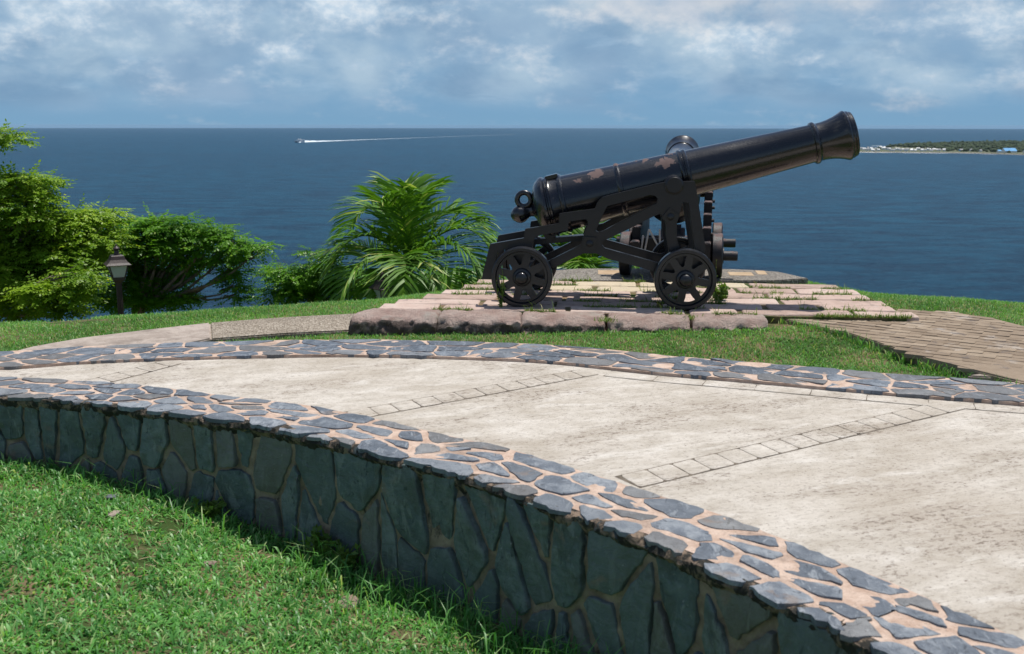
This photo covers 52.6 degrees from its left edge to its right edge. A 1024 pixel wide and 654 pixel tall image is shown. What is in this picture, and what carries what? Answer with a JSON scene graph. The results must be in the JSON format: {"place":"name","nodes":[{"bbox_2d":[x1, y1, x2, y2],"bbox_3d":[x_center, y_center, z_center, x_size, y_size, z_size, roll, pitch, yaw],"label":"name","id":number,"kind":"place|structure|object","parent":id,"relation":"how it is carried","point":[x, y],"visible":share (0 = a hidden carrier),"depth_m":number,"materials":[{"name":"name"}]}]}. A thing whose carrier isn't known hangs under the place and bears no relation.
{"place":"outdoors","nodes":[
{"label":"outdoors","id":0,"kind":"place"},
{"bbox_2d":[18,323,210,350],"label":"concrete path","id":1,"kind":"structure","parent":0,"point":[193,333],"depth_m":8.63,"materials":[{"name":"beige concrete"}]},
{"bbox_2d":[210,314,353,341],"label":"aggregate path","id":2,"kind":"structure","parent":0,"point":[283,327],"depth_m":9.12,"materials":[{"name":"beige gravel"}]},
{"bbox_2d":[0,128,1023,322],"bbox_3d":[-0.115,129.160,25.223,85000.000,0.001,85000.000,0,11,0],"label":"sea","id":3,"kind":"structure","parent":0,"point":[938,224],"depth_m":2179.91,"materials":[{"name":"liquid"}]},
{"bbox_2d":[305,137,424,141],"bbox_3d":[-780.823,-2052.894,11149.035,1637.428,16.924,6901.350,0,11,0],"label":"wake","id":4,"kind":"object","parent":3,"relation":"on","point":[343,140],"visible":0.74,"depth_m":8589.74,"materials":[{"name":"liquid"}]},
{"bbox_2d":[0,357,1023,639],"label":"terrace","id":5,"kind":"structure","parent":0,"point":[930,507],"depth_m":5.71,"materials":[{"name":"concrete"}]},
{"bbox_2d":[85,361,178,381],"bbox_3d":[-2.713,0.329,7.322,0.200,0.001,0.800,6,13,28],"label":"paving joint","id":6,"kind":"object","parent":5,"relation":"on","point":[136,375],"visible":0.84,"depth_m":7.35,"materials":[{"name":"grey concrete"}]},
{"bbox_2d":[86,360,185,381],"bbox_3d":[-2.690,0.325,7.365,0.187,0.014,0.892,6,13,28],"label":"paver strip","id":7,"kind":"object","parent":5,"relation":"on","point":[132,372],"visible":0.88,"depth_m":7.40,"materials":[{"name":"concrete"}]},
{"bbox_2d":[345,369,597,416],"bbox_3d":[-0.220,0.429,6.821,1.920,0.001,0.200,-8,14,-36],"label":"paving joint","id":8,"kind":"object","parent":5,"relation":"on","point":[473,397],"visible":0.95,"depth_m":6.76,"materials":[{"name":"grey concrete"}]},
{"bbox_2d":[347,368,598,416],"bbox_3d":[-0.196,0.430,6.838,1.964,0.014,0.187,-8,14,-36],"label":"paver strip","id":9,"kind":"object","parent":5,"relation":"on","point":[429,401],"visible":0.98,"depth_m":6.78,"materials":[{"name":"concrete"}]},
{"bbox_2d":[0,339,1023,405],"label":"stone border","id":10,"kind":"object","parent":5,"relation":"on","point":[929,387],"visible":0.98,"depth_m":7.68,"materials":[{"name":"stone"}]},
{"bbox_2d":[615,405,962,487],"bbox_3d":[1.674,0.628,5.812,2.640,0.001,0.200,-7,13,-32],"label":"paving joint","id":11,"kind":"object","parent":5,"relation":"on","point":[621,477],"visible":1,"depth_m":5.60,"materials":[{"name":"grey concrete"}]},
{"bbox_2d":[622,402,963,486],"bbox_3d":[1.681,0.631,5.817,2.643,0.014,0.188,-7,13,-32],"label":"paver strip","id":12,"kind":"object","parent":5,"relation":"on","point":[642,478],"visible":1,"depth_m":5.68,"materials":[{"name":"concrete"}]},
{"bbox_2d":[604,371,1023,412],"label":"paver band","id":13,"kind":"object","parent":5,"relation":"on","point":[920,402],"visible":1,"depth_m":6.81,"materials":[{"name":"concrete"}]},
{"bbox_2d":[605,371,1023,413],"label":"paving joint","id":14,"kind":"object","parent":5,"relation":"on","point":[812,395],"visible":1,"depth_m":6.79,"materials":[{"name":"grey concrete"}]},
{"bbox_2d":[0,283,1023,653],"bbox_3d":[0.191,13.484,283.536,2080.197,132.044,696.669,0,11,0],"label":"ground","id":15,"kind":"structure","parent":0,"point":[144,547],"depth_m":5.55,"materials":[{"name":"green plant"}]},
{"bbox_2d":[0,118,139,321],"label":"spreading tree","id":16,"kind":"object","parent":15,"relation":"on","point":[50,259],"visible":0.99,"depth_m":13.49,"materials":[{"name":"green plant"}]},
{"bbox_2d":[104,494,115,498],"bbox_3d":[-2.385,1.006,6.141,0.067,0.018,0.085,8,3,18],"label":"rock","id":17,"kind":"object","parent":15,"relation":"on","point":[108,496],"visible":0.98,"depth_m":6.12,"materials":[{"name":"stone"}]},
{"bbox_2d":[106,510,121,517],"bbox_3d":[-2.270,1.065,5.896,0.079,0.033,0.115,2,9,4],"label":"rock","id":18,"kind":"object","parent":15,"relation":"on","point":[113,513],"visible":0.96,"depth_m":5.88,"materials":[{"name":"beige stone"}]},
{"bbox_2d":[103,244,130,315],"bbox_3d":[-4.608,0.009,12.229,0.276,1.990,0.276,-6,12,-27],"label":"lamp post","id":19,"kind":"object","parent":15,"relation":"on","point":[116,264],"visible":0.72,"depth_m":12.04,"materials":[{"name":"grey metal"}]},
{"bbox_2d":[82,202,287,315],"bbox_3d":[-5.135,0.315,15.813,3.642,4.506,1.972,0,11,0],"label":"spreading tree","id":20,"kind":"object","parent":15,"relation":"on","point":[168,242],"visible":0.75,"depth_m":15.21,"materials":[{"name":"green plant"}]},
{"bbox_2d":[186,496,226,518],"bbox_3d":[-1.801,1.092,6.169,0.232,0.181,0.187,-9,14,-40],"label":"weed","id":21,"kind":"object","parent":15,"relation":"on","point":[215,506],"visible":0.94,"depth_m":6.16,"materials":[{"name":"green plant"}]},
{"bbox_2d":[202,561,216,566],"bbox_3d":[-1.594,1.245,5.444,0.090,0.031,0.064,-1,10,-25],"label":"rock","id":22,"kind":"object","parent":15,"relation":"on","point":[210,563],"visible":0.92,"depth_m":5.43,"materials":[{"name":"beige stone"}]},
{"bbox_2d":[0,458,428,650],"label":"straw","id":23,"kind":"object","parent":15,"relation":"on","point":[176,563],"visible":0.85,"depth_m":5.30,"materials":[{"name":"plant"}]},
{"bbox_2d":[244,244,370,305],"bbox_3d":[-2.793,0.145,14.855,2.076,2.761,1.439,-2,11,-11],"label":"bush","id":24,"kind":"object","parent":15,"relation":"on","point":[300,289],"visible":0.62,"depth_m":14.36,"materials":[{"name":"green plant"}]},
{"bbox_2d":[300,524,339,557],"bbox_3d":[-1.074,1.221,5.781,0.205,0.184,0.229,-9,15,-40],"label":"weed","id":25,"kind":"object","parent":15,"relation":"on","point":[316,546],"visible":0.83,"depth_m":5.76,"materials":[{"name":"green plant"}]},
{"bbox_2d":[55,461,621,653],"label":"long grass","id":26,"kind":"structure","parent":15,"relation":"on","point":[554,648],"depth_m":5.25,"materials":[{"name":"green plant"}]},
{"bbox_2d":[333,540,359,571],"bbox_3d":[-0.941,1.273,5.684,0.200,0.180,0.160,6,13,29],"label":"weed","id":27,"kind":"object","parent":15,"relation":"on","point":[350,558],"visible":0.63,"depth_m":5.66,"materials":[{"name":"green plant"}]},
{"bbox_2d":[337,596,359,608],"bbox_3d":[-0.850,1.422,5.317,0.138,0.045,0.107,-17,25,-37],"label":"rock","id":28,"kind":"object","parent":15,"relation":"on","point":[354,600],"visible":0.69,"depth_m":5.31,"materials":[{"name":"beige stone"}]},
{"bbox_2d":[369,271,393,298],"bbox_3d":[-1.593,-0.127,12.813,0.254,1.160,0.254,-9,14,-39],"label":"lamp post","id":29,"kind":"object","parent":15,"relation":"on","point":[376,287],"visible":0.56,"depth_m":12.68,"materials":[{"name":"grey metal"}]},
{"bbox_2d":[304,170,506,300],"bbox_3d":[-1.433,-0.590,13.770,2.849,2.940,2.610,0,11,0],"label":"palm tree","id":30,"kind":"object","parent":15,"relation":"on","point":[402,209],"visible":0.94,"depth_m":13.43,"materials":[{"name":"green plant"}]},
{"bbox_2d":[352,259,507,298],"bbox_3d":[-1.284,0.452,16.950,3.054,3.345,1.474,0,11,0],"label":"bush","id":31,"kind":"object","parent":15,"relation":"on","point":[463,282],"visible":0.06,"depth_m":16.55,"materials":[{"name":"green plant"}]},
{"bbox_2d":[0,377,1023,653],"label":"stone wall","id":32,"kind":"structure","parent":15,"relation":"on","point":[532,541],"depth_m":5.11,"materials":[{"name":"stone"}]},
{"bbox_2d":[535,220,638,269],"bbox_3d":[1.000,-0.579,14.372,1.848,1.894,2.031,0,11,0],"label":"palm tree","id":33,"kind":"object","parent":15,"relation":"on","point":[586,261],"visible":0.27,"depth_m":13.91,"materials":[{"name":"green plant"}]},
{"bbox_2d":[348,268,918,335],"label":"gun platform","id":34,"kind":"structure","parent":15,"relation":"on","point":[487,314],"depth_m":9.13,"materials":[{"name":"stone"}]},
{"bbox_2d":[496,270,505,306],"bbox_3d":[-0.088,-0.340,9.225,0.094,0.372,0.130,-9,14,-39],"label":"weed","id":35,"kind":"object","parent":34,"relation":"on","point":[500,302],"visible":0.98,"depth_m":9.23,"materials":[{"name":"green plant"}]},
{"bbox_2d":[403,269,913,322],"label":"joint grass","id":36,"kind":"structure","parent":34,"relation":"on","point":[908,316],"depth_m":9.55,"materials":[{"name":"green plant"}]},
{"bbox_2d":[482,111,859,309],"bbox_3d":[1.427,-1.101,9.499,3.347,1.730,1.222,1,11,5],"label":"cannon","id":37,"kind":"object","parent":34,"relation":"on","point":[621,197],"visible":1,"depth_m":9.21,"materials":[{"name":"black paint"}]},
{"bbox_2d":[616,135,737,277],"bbox_3d":[1.950,-1.507,12.238,1.400,1.471,3.189,2,11,11],"label":"cannon","id":38,"kind":"object","parent":34,"relation":"on","point":[639,236],"visible":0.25,"depth_m":11.05,"materials":[{"name":"black paint"}]},
{"bbox_2d":[712,282,730,300],"bbox_3d":[1.911,-0.317,9.620,0.266,0.220,0.236,0,11,0],"label":"weed","id":39,"kind":"object","parent":34,"relation":"on","point":[722,291],"visible":0.77,"depth_m":9.59,"materials":[{"name":"green plant"}]},
{"bbox_2d":[765,314,1019,383],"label":"edge grass","id":40,"kind":"structure","parent":15,"relation":"on","point":[885,353],"depth_m":7.98,"materials":[{"name":"green plant"}]},
{"bbox_2d":[784,309,1023,383],"bbox_3d":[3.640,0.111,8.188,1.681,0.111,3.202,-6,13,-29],"label":"paver path","id":41,"kind":"structure","parent":15,"relation":"on","point":[925,323],"depth_m":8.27,"materials":[{"name":"beige stone"}]},
{"bbox_2d":[968,374,992,380],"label":"concrete kerb","id":42,"kind":"structure","parent":41,"relation":"on","point":[976,376],"depth_m":7.20,"materials":[{"name":"grey concrete"}]},
{"bbox_2d":[0,281,1023,378],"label":"lawn","id":43,"kind":"structure","parent":0,"point":[937,303],"depth_m":8.80,"materials":[{"name":"green plant"}]},
{"bbox_2d":[0,0,1023,128],"label":"sky","id":44,"kind":"structure","parent":0,"point":[739,64],"materials":[{"name":"blue"}]},
{"bbox_2d":[860,144,1023,154],"bbox_3d":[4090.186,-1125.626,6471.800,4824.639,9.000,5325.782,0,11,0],"label":"headland","id":45,"kind":"structure","parent":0,"point":[886,151],"depth_m":5126.13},
{"bbox_2d":[875,140,1023,152],"bbox_3d":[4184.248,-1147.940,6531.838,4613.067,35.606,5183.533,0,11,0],"label":"woodland","id":46,"kind":"object","parent":45,"relation":"on","point":[983,145],"visible":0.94,"depth_m":6197.94,"materials":[{"name":"green plant"}]},
{"bbox_2d":[1001,148,1016,152],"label":"blue building","id":47,"kind":"structure","parent":45,"relation":"on","point":[1005,150],"depth_m":4929.97,"materials":[{"name":"white paint"}]},
{"bbox_2d":[862,151,1022,154],"bbox_3d":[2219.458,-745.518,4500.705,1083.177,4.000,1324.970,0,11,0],"label":"beach","id":48,"kind":"structure","parent":0,"point":[936,152],"depth_m":5022.22,"materials":[{"name":"beige sand"}]}
]}

